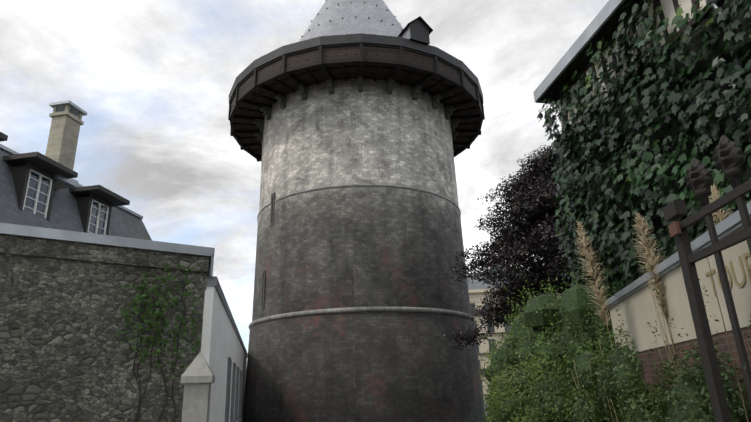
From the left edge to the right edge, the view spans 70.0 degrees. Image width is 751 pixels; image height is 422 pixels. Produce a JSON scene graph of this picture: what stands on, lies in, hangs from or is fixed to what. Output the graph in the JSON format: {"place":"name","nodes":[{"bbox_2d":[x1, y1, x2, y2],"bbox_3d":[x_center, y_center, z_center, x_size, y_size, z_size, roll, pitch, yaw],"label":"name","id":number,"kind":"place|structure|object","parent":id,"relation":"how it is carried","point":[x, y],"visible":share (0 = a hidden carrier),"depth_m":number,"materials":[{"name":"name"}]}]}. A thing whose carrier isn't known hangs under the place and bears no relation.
{"place":"outdoors","nodes":[
{"label":"outdoors","id":0,"kind":"place"},
{"bbox_2d":[0,100,142,218],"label":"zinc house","id":1,"kind":"structure","parent":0,"point":[75,109],"depth_m":16.68,"materials":[{"name":"grey metal"}]},
{"bbox_2d":[0,149,151,239],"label":"mansard roof","id":2,"kind":"structure","parent":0,"point":[65,214],"depth_m":16.16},
{"bbox_2d":[45,105,83,188],"bbox_3d":[-9.709,-1.996,16.617,0.620,2.540,0.740,-5,-19,10],"label":"house chimney","id":3,"kind":"object","parent":2,"relation":"on","point":[63,137],"visible":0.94,"depth_m":16.52,"materials":[{"name":"beige stone"}]},
{"bbox_2d":[0,132,129,234],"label":"dormer","id":4,"kind":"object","parent":2,"relation":"attached to","point":[38,162],"depth_m":15.63,"materials":[{"name":"grey metal"}]},
{"bbox_2d":[23,169,108,234],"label":"house dormer frames","id":5,"kind":"structure","parent":4,"relation":"in","point":[48,199],"depth_m":15.56,"materials":[{"name":"white wood"}]},
{"bbox_2d":[25,171,106,234],"bbox_3d":[-9.866,-0.820,14.054,0.020,1.330,8.400,-5,-19,10],"label":"dormer glass","id":6,"kind":"object","parent":5,"relation":"in","point":[31,193],"depth_m":15.48,"materials":[{"name":"glass"}]},
{"bbox_2d":[115,262,201,421],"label":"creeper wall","id":7,"kind":"structure","parent":0,"point":[159,313],"depth_m":11.01,"materials":[{"name":"green plant"}]},
{"bbox_2d":[181,352,214,421],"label":"gate pier","id":8,"kind":"structure","parent":0,"point":[197,377],"depth_m":9.58,"materials":[{"name":"stone"}]},
{"bbox_2d":[0,0,608,352],"label":"sky","id":9,"kind":"structure","parent":0,"point":[153,80],"materials":[{"name":"white"}]},
{"bbox_2d":[443,144,586,350],"bbox_3d":[9.015,2.692,23.793,12.138,13.098,12.359,-2,-19,1],"label":"copper beech tree","id":10,"kind":"object","parent":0,"point":[536,192],"depth_m":22.82,"materials":[{"name":"purple plant"}]},
{"bbox_2d":[468,288,598,401],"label":"background building","id":11,"kind":"structure","parent":0,"point":[476,296],"depth_m":85.16,"materials":[{"name":"white paint"}]},
{"bbox_2d":[470,302,510,391],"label":"building windows","id":12,"kind":"structure","parent":11,"relation":"in","point":[492,327],"depth_m":85.11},
{"bbox_2d":[471,309,522,394],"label":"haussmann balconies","id":13,"kind":"structure","parent":11,"relation":"attached to","point":[473,312],"depth_m":84.95,"materials":[{"name":"grey stone"}]},
{"bbox_2d":[467,274,572,289],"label":"background building roof","id":14,"kind":"structure","parent":11,"relation":"on","point":[476,284],"depth_m":88.34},
{"bbox_2d":[609,227,750,352],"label":"sign wall panel","id":15,"kind":"object","parent":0,"point":[637,311],"visible":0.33,"depth_m":6.06,"materials":[{"name":"beige paint"}]},
{"bbox_2d":[605,201,750,308],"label":"wall coping","id":16,"kind":"object","parent":15,"relation":"on","point":[729,225],"visible":0.17,"depth_m":5.85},
{"bbox_2d":[705,252,750,296],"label":"gold sign letters","id":17,"kind":"object","parent":15,"relation":"attached to","point":[748,268],"visible":0.65,"depth_m":4.74,"materials":[{"name":"gold metal"}]},
{"label":"ground","id":18,"kind":"structure","parent":0,"visible":0},
{"bbox_2d":[0,234,208,421],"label":"rubble wall","id":19,"kind":"structure","parent":18,"relation":"on","point":[65,356],"depth_m":10.38,"materials":[{"name":"stone"}]},
{"bbox_2d":[0,223,214,276],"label":"wall coping","id":20,"kind":"object","parent":19,"relation":"on","point":[53,234],"visible":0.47,"depth_m":10.94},
{"bbox_2d":[201,286,246,421],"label":"white annex","id":21,"kind":"object","parent":18,"relation":"on","point":[220,343],"visible":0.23,"depth_m":13.89,"materials":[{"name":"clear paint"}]},
{"bbox_2d":[206,276,247,357],"bbox_3d":[-8.257,5.229,22.254,5.080,0.220,23.080,2,-19,-11],"label":"wall coping","id":22,"kind":"object","parent":21,"relation":"on","point":[212,281],"visible":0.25,"depth_m":14.42,"materials":[{"name":"grey stone"}]},
{"bbox_2d":[224,357,241,421],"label":"white annex frames","id":23,"kind":"structure","parent":21,"relation":"attached to","point":[235,375],"depth_m":19.38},
{"bbox_2d":[242,79,485,421],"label":"round tower","id":24,"kind":"structure","parent":18,"relation":"on","point":[358,246],"depth_m":27.91,"materials":[{"name":"grey stone"}]},
{"bbox_2d":[262,197,272,305],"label":"tower arrow slits","id":25,"kind":"object","parent":24,"relation":"in","point":[263,275],"visible":0.36,"depth_m":29.39,"materials":[{"name":"black"}]},
{"bbox_2d":[261,192,274,310],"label":"tower arrow slit frames","id":26,"kind":"structure","parent":24,"relation":"attached to","point":[264,271],"depth_m":29.46,"materials":[{"name":"grey stone"}]},
{"bbox_2d":[228,42,484,161],"bbox_3d":[-1.236,-5.746,36.715,17.001,1.200,17.001,-2,-19,1],"label":"timber hoarding","id":27,"kind":"object","parent":24,"relation":"attached to","point":[285,79],"visible":0.65,"depth_m":30.68,"materials":[{"name":"brown wood"}]},
{"bbox_2d":[231,48,481,109],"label":"hoarding holes","id":28,"kind":"object","parent":27,"relation":"in","point":[346,54],"visible":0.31,"depth_m":29.39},
{"bbox_2d":[229,33,483,102],"bbox_3d":[-1.287,-7.216,37.218,17.124,1.930,17.124,-2,-19,1],"label":"roof rim","id":29,"kind":"object","parent":24,"relation":"on","point":[348,39],"visible":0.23,"depth_m":29.62,"materials":[{"name":"grey metal"}]},
{"bbox_2d":[299,0,402,41],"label":"conical roof","id":30,"kind":"structure","parent":29,"relation":"on","point":[348,11],"depth_m":34.95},
{"bbox_2d":[301,0,402,36],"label":"tower roof hooks","id":31,"kind":"object","parent":30,"relation":"attached to","point":[355,17],"visible":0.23,"depth_m":35.83,"materials":[{"name":"black metal"}]},
{"bbox_2d":[399,24,428,43],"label":"tower dormer cheeks","id":32,"kind":"object","parent":29,"relation":"on","point":[405,33],"visible":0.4,"depth_m":30.01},
{"bbox_2d":[398,16,432,43],"bbox_3d":[1.959,-9.787,30.922,1.600,1.550,2.660,7,-21,-25],"label":"roof dormer","id":33,"kind":"object","parent":29,"relation":"on","point":[421,29],"visible":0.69,"depth_m":29.96,"materials":[{"name":"wood"}]},
{"bbox_2d":[254,75,459,146],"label":"corbels","id":34,"kind":"object","parent":24,"relation":"attached to","point":[303,89],"visible":0.4,"depth_m":32.20,"materials":[{"name":"grey stone"}]},
{"bbox_2d":[248,184,474,329],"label":"tower string courses","id":35,"kind":"object","parent":24,"relation":"attached to","point":[356,309],"visible":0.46,"depth_m":27.35,"materials":[{"name":"grey stone"}]},
{"bbox_2d":[475,257,750,421],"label":"shrubs","id":36,"kind":"object","parent":18,"relation":"on","point":[569,387],"depth_m":9.15,"materials":[{"name":"green plant"}]},
{"bbox_2d":[539,0,750,299],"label":"ivy house walls","id":37,"kind":"structure","parent":18,"relation":"on","point":[580,62],"depth_m":10.35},
{"bbox_2d":[533,0,741,102],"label":"ivy house zinc eaves","id":38,"kind":"object","parent":37,"relation":"attached to","point":[599,21],"visible":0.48,"depth_m":11.77,"materials":[{"name":"grey metal"}]},
{"bbox_2d":[556,0,721,141],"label":"house wall","id":39,"kind":"structure","parent":37,"relation":"attached to","point":[669,10],"depth_m":10.68,"materials":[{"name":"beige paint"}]},
{"bbox_2d":[536,0,750,393],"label":"ivy house leaves","id":40,"kind":"object","parent":37,"relation":"attached to","point":[701,99],"visible":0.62,"depth_m":10.03,"materials":[{"name":"green plant"}]},
{"bbox_2d":[571,185,750,421],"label":"pampas grass plumes","id":41,"kind":"object","parent":18,"relation":"on","point":[652,261],"visible":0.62,"depth_m":6.67,"materials":[{"name":"beige plant"}]},
{"bbox_2d":[635,326,750,421],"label":"brick sign wall","id":42,"kind":"structure","parent":18,"relation":"on","point":[649,369],"depth_m":5.92,"materials":[{"name":"brown brick"}]},
{"bbox_2d":[662,120,750,421],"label":"iron fence","id":43,"kind":"object","parent":42,"relation":"attached to","point":[728,157],"visible":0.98,"depth_m":4.05,"materials":[{"name":"metal"}]},
{"bbox_2d":[668,221,680,236],"bbox_3d":[2.474,0.152,4.436,0.030,0.100,0.120,-2,-19,1],"label":"fence post collar","id":44,"kind":"object","parent":43,"relation":"attached to","point":[674,229],"visible":1,"depth_m":4.41,"materials":[{"name":"brown metal"}]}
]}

